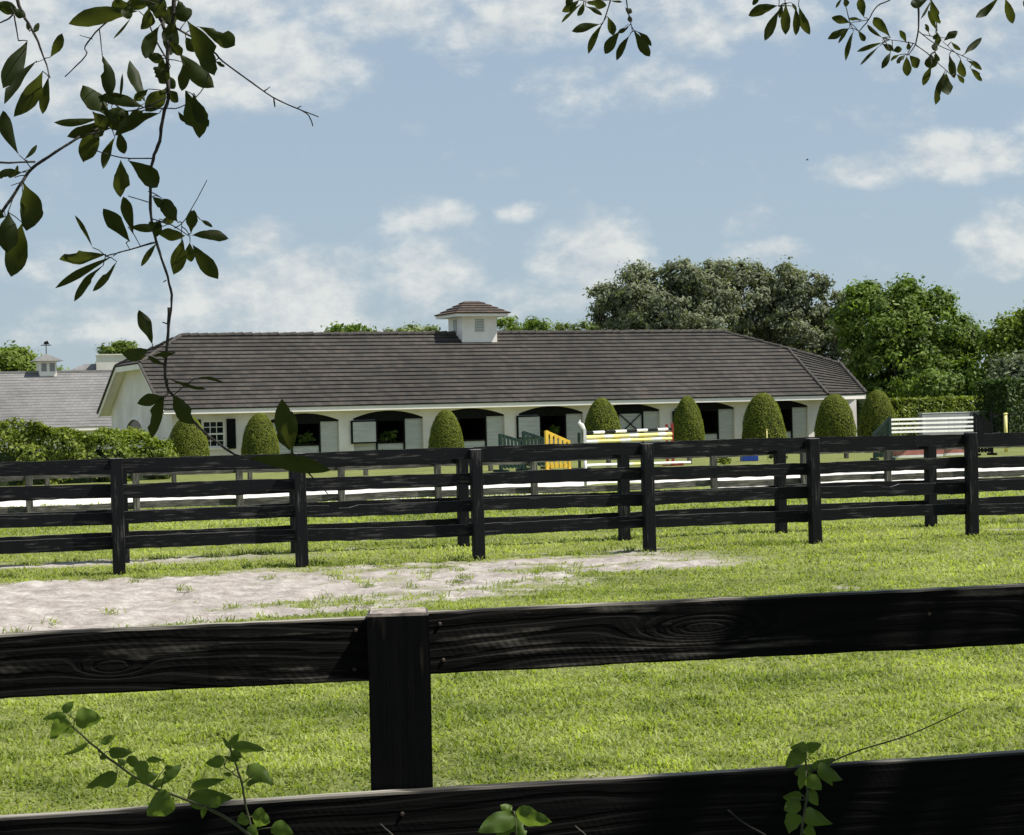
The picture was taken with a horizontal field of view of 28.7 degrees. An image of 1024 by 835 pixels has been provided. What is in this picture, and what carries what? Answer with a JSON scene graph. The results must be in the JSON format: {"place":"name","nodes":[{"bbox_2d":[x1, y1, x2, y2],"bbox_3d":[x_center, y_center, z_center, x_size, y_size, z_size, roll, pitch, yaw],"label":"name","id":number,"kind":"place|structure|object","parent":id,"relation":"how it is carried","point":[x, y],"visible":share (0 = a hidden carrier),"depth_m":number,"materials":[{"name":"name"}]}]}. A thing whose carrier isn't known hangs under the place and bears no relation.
{"place":"outdoors","nodes":[
{"label":"outdoors","id":0,"kind":"place"},
{"bbox_2d":[0,341,111,452],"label":"grey roof barn","id":1,"kind":"structure","parent":0,"point":[47,393],"depth_m":115.07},
{"bbox_2d":[72,354,125,369],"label":"white house","id":2,"kind":"structure","parent":0,"point":[106,361],"depth_m":147.03,"materials":[{"name":"paint"}]},
{"bbox_2d":[96,301,867,456],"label":"stable barn","id":3,"kind":"structure","parent":0,"point":[479,376],"depth_m":88.47,"materials":[{"name":"grey tile"}]},
{"bbox_2d":[126,417,143,440],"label":"window","id":4,"kind":"structure","parent":3,"relation":"in","point":[134,422],"depth_m":87.07,"materials":[{"name":"white paint"}]},
{"bbox_2d":[202,420,227,449],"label":"window","id":5,"kind":"structure","parent":3,"relation":"in","point":[215,428],"depth_m":81.76,"materials":[{"name":"white paint"}]},
{"bbox_2d":[293,446,318,452],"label":"half door","id":6,"kind":"structure","parent":3,"relation":"in","point":[296,449],"depth_m":83.33,"materials":[{"name":"grey wood"}]},
{"bbox_2d":[378,443,402,449],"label":"half door","id":7,"kind":"structure","parent":3,"relation":"in","point":[389,445],"depth_m":84.79,"materials":[{"name":"grey wood"}]},
{"bbox_2d":[464,441,484,447],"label":"half door","id":8,"kind":"structure","parent":3,"relation":"in","point":[468,444],"depth_m":86.25,"materials":[{"name":"grey wood"}]},
{"bbox_2d":[619,413,641,433],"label":"top door","id":9,"kind":"structure","parent":3,"relation":"in","point":[627,421],"depth_m":89.20,"materials":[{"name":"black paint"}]},
{"bbox_2d":[622,437,641,442],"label":"half door","id":10,"kind":"structure","parent":3,"relation":"in","point":[632,437],"depth_m":89.31,"materials":[{"name":"grey wood"}]},
{"bbox_2d":[705,434,716,439],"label":"half door","id":11,"kind":"structure","parent":3,"relation":"in","point":[707,436],"depth_m":90.79,"materials":[{"name":"grey wood"}]},
{"bbox_2d":[0,487,1023,814],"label":"grass","id":12,"kind":"structure","parent":0,"point":[950,687],"depth_m":12.90,"materials":[{"name":"green plant"}]},
{"bbox_2d":[0,447,1023,812],"bbox_3d":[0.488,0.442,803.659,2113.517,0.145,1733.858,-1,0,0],"label":"lawn ground","id":13,"kind":"structure","parent":0,"point":[74,603],"depth_m":21.77,"materials":[{"name":"green plant"}]},
{"bbox_2d":[0,340,68,370],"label":"broadleaf tree","id":14,"kind":"object","parent":13,"relation":"on","point":[15,358],"visible":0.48,"depth_m":134.34,"materials":[{"name":"green plant"}]},
{"bbox_2d":[0,417,179,485],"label":"hedge","id":15,"kind":"object","parent":13,"relation":"on","point":[81,445],"visible":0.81,"depth_m":63.02,"materials":[{"name":"green plant"}]},
{"bbox_2d":[94,338,137,363],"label":"broadleaf tree","id":16,"kind":"object","parent":13,"relation":"on","point":[120,347],"visible":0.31,"depth_m":164.09,"materials":[{"name":"green plant"}]},
{"bbox_2d":[43,701,250,834],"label":"weed plant","id":17,"kind":"object","parent":13,"relation":"on","point":[202,798],"visible":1,"depth_m":3.80,"materials":[{"name":"green plant"}]},
{"bbox_2d":[168,416,210,456],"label":"topiary shrub","id":18,"kind":"object","parent":13,"relation":"on","point":[189,439],"visible":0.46,"depth_m":78.46,"materials":[{"name":"green plant"}]},
{"bbox_2d":[206,733,292,834],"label":"weed plant","id":19,"kind":"object","parent":13,"relation":"on","point":[256,772],"visible":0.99,"depth_m":3.90,"materials":[{"name":"green plant"}]},
{"bbox_2d":[241,412,280,454],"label":"topiary shrub","id":20,"kind":"object","parent":13,"relation":"on","point":[259,437],"visible":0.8,"depth_m":79.48,"materials":[{"name":"green plant"}]},
{"bbox_2d":[294,430,315,444],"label":"potted plant","id":21,"kind":"object","parent":13,"relation":"on","point":[307,436],"visible":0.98,"depth_m":83.61,"materials":[{"name":"green plant"}]},
{"bbox_2d":[321,320,376,331],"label":"broadleaf tree","id":22,"kind":"object","parent":13,"relation":"on","point":[338,327],"visible":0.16,"depth_m":119.41,"materials":[{"name":"green plant"}]},
{"bbox_2d":[378,430,397,443],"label":"potted plant","id":23,"kind":"object","parent":13,"relation":"on","point":[390,436],"visible":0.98,"depth_m":85.05,"materials":[{"name":"green plant"}]},
{"bbox_2d":[373,321,440,331],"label":"broadleaf tree","id":24,"kind":"object","parent":13,"relation":"on","point":[416,328],"visible":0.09,"depth_m":121.25,"materials":[{"name":"green plant"}]},
{"bbox_2d":[428,409,464,447],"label":"topiary shrub","id":25,"kind":"object","parent":13,"relation":"on","point":[445,431],"visible":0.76,"depth_m":82.61,"materials":[{"name":"green plant"}]},
{"bbox_2d":[45,453,848,484],"bbox_3d":[0.266,1.587,65.711,44.740,0.786,0.171,-1,0,-22],"label":"arena fence","id":26,"kind":"object","parent":13,"relation":"on","point":[365,472],"visible":0.03,"depth_m":63.66,"materials":[{"name":"black wood"}]},
{"bbox_2d":[493,434,529,471],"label":"jump wing","id":27,"kind":"structure","parent":13,"relation":"on","point":[502,439],"depth_m":64.15,"materials":[{"name":"green wood"}]},
{"bbox_2d":[0,583,1023,834],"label":"boundary fence","id":28,"kind":"object","parent":13,"relation":"on","point":[396,657],"visible":0.98,"depth_m":4.41,"materials":[{"name":"black wood"}]},
{"bbox_2d":[0,432,1023,574],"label":"paddock fence","id":29,"kind":"object","parent":13,"relation":"on","point":[301,535],"visible":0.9,"depth_m":25.93,"materials":[{"name":"black wood"}]},
{"bbox_2d":[0,0,1023,493],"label":"overhanging oak","id":30,"kind":"object","parent":13,"relation":"on","point":[116,118],"visible":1,"depth_m":3.48,"materials":[{"name":"green plant"}]},
{"bbox_2d":[0,443,1023,562],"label":"paddock fence","id":31,"kind":"object","parent":13,"relation":"on","point":[779,457],"visible":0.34,"depth_m":28.50,"materials":[{"name":"black wood"}]},
{"bbox_2d":[0,446,1023,513],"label":"arena fence","id":32,"kind":"object","parent":13,"relation":"on","point":[341,495],"visible":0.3,"depth_m":42.72,"materials":[{"name":"wood"}]},
{"bbox_2d":[0,467,1023,506],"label":"arena sand","id":33,"kind":"structure","parent":13,"relation":"on","point":[22,503],"depth_m":50.12,"materials":[{"name":"white sand"}]},
{"bbox_2d":[478,804,550,834],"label":"weed plant","id":34,"kind":"object","parent":13,"relation":"on","point":[505,821],"visible":1,"depth_m":4.00,"materials":[{"name":"green plant"}]},
{"bbox_2d":[497,315,557,330],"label":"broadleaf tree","id":35,"kind":"object","parent":13,"relation":"on","point":[535,324],"visible":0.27,"depth_m":117.59,"materials":[{"name":"green plant"}]},
{"bbox_2d":[518,431,550,468],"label":"jump wing","id":36,"kind":"structure","parent":13,"relation":"on","point":[531,435],"depth_m":66.12,"materials":[{"name":"green wood"}]},
{"bbox_2d":[541,425,560,438],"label":"potted plant","id":37,"kind":"object","parent":13,"relation":"on","point":[555,430],"visible":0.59,"depth_m":88.04,"materials":[{"name":"green plant"}]},
{"bbox_2d":[541,430,570,469],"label":"jump wing","id":38,"kind":"structure","parent":13,"relation":"on","point":[565,465],"depth_m":63.09,"materials":[{"name":"yellow wood"}]},
{"bbox_2d":[548,318,597,330],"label":"broadleaf tree","id":39,"kind":"object","parent":13,"relation":"on","point":[567,326],"visible":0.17,"depth_m":120.79,"materials":[{"name":"green plant"}]},
{"bbox_2d":[571,433,590,468],"bbox_3d":[2.153,1.086,64.002,0.566,1.200,0.566,-1,0,45],"label":"jump standard","id":40,"kind":"object","parent":13,"relation":"on","point":[579,462],"visible":0.39,"depth_m":63.96,"materials":[{"name":"green paint"}]},
{"bbox_2d":[578,420,586,442],"bbox_3d":[2.267,0.873,62.002,0.566,1.627,0.566,-1,0,45],"label":"jump standard","id":41,"kind":"object","parent":13,"relation":"on","point":[582,426],"visible":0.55,"depth_m":61.96,"materials":[{"name":"white paint"}]},
{"bbox_2d":[586,432,671,438],"bbox_3d":[3.775,0.584,64.151,0.123,0.131,5.239,-1,0,35],"label":"jump pole","id":42,"kind":"object","parent":41,"relation":"attached to","point":[627,435],"visible":1,"depth_m":63.98,"materials":[{"name":"yellow paint"}]},
{"bbox_2d":[586,428,671,433],"bbox_3d":[3.775,0.431,64.151,0.096,0.114,5.240,-1,0,35],"label":"jump pole","id":43,"kind":"object","parent":41,"relation":"attached to","point":[627,431],"visible":1,"depth_m":64.03,"materials":[{"name":"black paint"}]},
{"bbox_2d":[587,437,671,442],"bbox_3d":[3.775,0.720,64.152,0.110,0.142,5.240,-1,0,35],"label":"jump pole","id":44,"kind":"object","parent":41,"relation":"attached to","point":[627,439],"visible":1,"depth_m":64.03,"materials":[{"name":"white paint"}]},
{"bbox_2d":[587,461,690,466],"bbox_3d":[4.130,1.500,64.603,0.100,0.223,6.384,-1,0,35],"label":"jump pole","id":45,"kind":"object","parent":41,"relation":"attached to","point":[632,464],"visible":0.63,"depth_m":64.39,"materials":[{"name":"white paint"}]},
{"bbox_2d":[583,461,586,492],"bbox_3d":[1.642,1.247,44.802,0.087,0.970,0.087,-1,0,22],"label":"marker post","id":46,"kind":"object","parent":13,"relation":"on","point":[585,466],"depth_m":44.77,"materials":[{"name":"white paint"}]},
{"bbox_2d":[582,397,621,442],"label":"topiary shrub","id":47,"kind":"object","parent":13,"relation":"on","point":[601,415],"visible":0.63,"depth_m":85.28,"materials":[{"name":"green plant"}]},
{"bbox_2d":[581,255,750,336],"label":"oak tree","id":48,"kind":"object","parent":13,"relation":"on","point":[635,302],"visible":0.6,"depth_m":111.43,"materials":[{"name":"green plant"}]},
{"bbox_2d":[665,424,668,461],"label":"jump standard","id":49,"kind":"object","parent":13,"relation":"on","point":[666,426],"visible":0.12,"depth_m":67.46,"materials":[{"name":"red paint"}]},
{"bbox_2d":[662,423,683,465],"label":"jump standard","id":50,"kind":"object","parent":13,"relation":"on","point":[672,436],"visible":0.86,"depth_m":66.46,"materials":[{"name":"red paint"}]},
{"bbox_2d":[672,395,704,440],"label":"topiary shrub","id":51,"kind":"object","parent":13,"relation":"on","point":[688,423],"visible":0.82,"depth_m":86.94,"materials":[{"name":"green plant"}]},
{"bbox_2d":[717,457,730,464],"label":"garden plant","id":52,"kind":"object","parent":13,"relation":"on","point":[724,461],"visible":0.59,"depth_m":65.84,"materials":[{"name":"green plant"}]},
{"bbox_2d":[728,810,765,834],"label":"bare twig","id":53,"kind":"object","parent":13,"relation":"on","point":[762,833],"visible":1,"depth_m":4.00,"materials":[{"name":"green plant"}]},
{"bbox_2d":[740,456,757,460],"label":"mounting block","id":54,"kind":"object","parent":13,"relation":"on","point":[748,458],"depth_m":69.86,"materials":[{"name":"blue plastic"}]},
{"bbox_2d":[741,392,786,438],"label":"topiary shrub","id":55,"kind":"object","parent":13,"relation":"on","point":[762,413],"visible":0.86,"depth_m":88.03,"materials":[{"name":"green plant"}]},
{"bbox_2d":[693,255,872,365],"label":"oak tree","id":56,"kind":"object","parent":13,"relation":"on","point":[781,314],"visible":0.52,"depth_m":115.12,"materials":[{"name":"green plant"}]},
{"bbox_2d":[814,393,856,436],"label":"topiary shrub","id":57,"kind":"object","parent":13,"relation":"on","point":[834,417],"visible":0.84,"depth_m":89.48,"materials":[{"name":"green plant"}]},
{"bbox_2d":[783,708,967,834],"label":"weed plant","id":58,"kind":"object","parent":13,"relation":"on","point":[811,817],"visible":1,"depth_m":4.01,"materials":[{"name":"green plant"}]},
{"bbox_2d":[859,389,896,435],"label":"topiary shrub","id":59,"kind":"object","parent":13,"relation":"on","point":[877,410],"visible":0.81,"depth_m":91.77,"materials":[{"name":"green plant"}]},
{"bbox_2d":[870,417,895,459],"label":"jump wing","id":60,"kind":"structure","parent":13,"relation":"on","point":[887,424],"depth_m":66.95,"materials":[{"name":"green wood"}]},
{"bbox_2d":[891,416,972,420],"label":"jump plank","id":61,"kind":"object","parent":60,"relation":"attached to","point":[933,418],"visible":1,"depth_m":68.44,"materials":[{"name":"white paint"}]},
{"bbox_2d":[892,421,973,424],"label":"jump plank","id":62,"kind":"object","parent":60,"relation":"attached to","point":[909,423],"visible":1,"depth_m":68.46,"materials":[{"name":"white paint"}]},
{"bbox_2d":[892,425,973,428],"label":"jump plank","id":63,"kind":"object","parent":60,"relation":"attached to","point":[925,427],"visible":1,"depth_m":68.46,"materials":[{"name":"white paint"}]},
{"bbox_2d":[892,429,973,432],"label":"jump plank","id":64,"kind":"object","parent":60,"relation":"attached to","point":[920,431],"visible":1,"depth_m":68.46,"materials":[{"name":"white paint"}]},
{"bbox_2d":[822,272,994,404],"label":"broadleaf tree","id":65,"kind":"object","parent":13,"relation":"on","point":[907,345],"visible":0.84,"depth_m":106.45,"materials":[{"name":"green plant"}]},
{"bbox_2d":[892,450,943,457],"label":"jump box","id":66,"kind":"object","parent":13,"relation":"on","point":[908,454],"visible":0.4,"depth_m":68.02,"materials":[{"name":"pink paint"}]},
{"bbox_2d":[889,394,983,435],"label":"hedge","id":67,"kind":"object","parent":13,"relation":"on","point":[904,407],"visible":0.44,"depth_m":97.95,"materials":[{"name":"green plant"}]},
{"bbox_2d":[918,411,985,434],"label":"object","id":68,"kind":"structure","parent":13,"relation":"on","point":[947,414],"depth_m":87.02,"materials":[{"name":"white wood"}]},
{"bbox_2d":[943,449,963,455],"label":"jump box","id":69,"kind":"object","parent":13,"relation":"on","point":[955,452],"visible":0.09,"depth_m":69.64,"materials":[{"name":"pink paint"}]},
{"bbox_2d":[972,413,996,455],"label":"jump wing","id":70,"kind":"structure","parent":13,"relation":"on","point":[978,427],"depth_m":70.01,"materials":[{"name":"wood"}]},
{"bbox_2d":[969,301,1023,388],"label":"broadleaf tree","id":71,"kind":"object","parent":13,"relation":"on","point":[1006,335],"visible":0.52,"depth_m":103.49,"materials":[{"name":"green plant"}]},
{"bbox_2d":[972,376,1023,433],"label":"hedge","id":72,"kind":"object","parent":13,"relation":"on","point":[1004,398],"visible":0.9,"depth_m":87.93,"materials":[{"name":"green plant"}]},
{"bbox_2d":[984,350,1023,388],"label":"broadleaf tree","id":73,"kind":"object","parent":13,"relation":"on","point":[1013,366],"visible":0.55,"depth_m":91.72,"materials":[{"name":"green plant"}]},
{"bbox_2d":[1003,413,1007,451],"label":"marker post","id":74,"kind":"object","parent":13,"relation":"on","point":[1005,428],"visible":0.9,"depth_m":73.95,"materials":[{"name":"yellow paint"}]},
{"bbox_2d":[0,0,1023,374],"label":"sky","id":75,"kind":"structure","parent":0,"point":[455,152],"materials":[{"name":"blue"}]},
{"bbox_2d":[856,399,864,435],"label":"topiary shrub","id":76,"kind":"object","parent":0,"point":[859,404],"visible":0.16,"depth_m":94.65,"materials":[{"name":"green plant"}]},
{"bbox_2d":[989,411,1023,432],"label":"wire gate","id":77,"kind":"structure","parent":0,"point":[990,416],"depth_m":80.13,"materials":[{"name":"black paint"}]}
]}

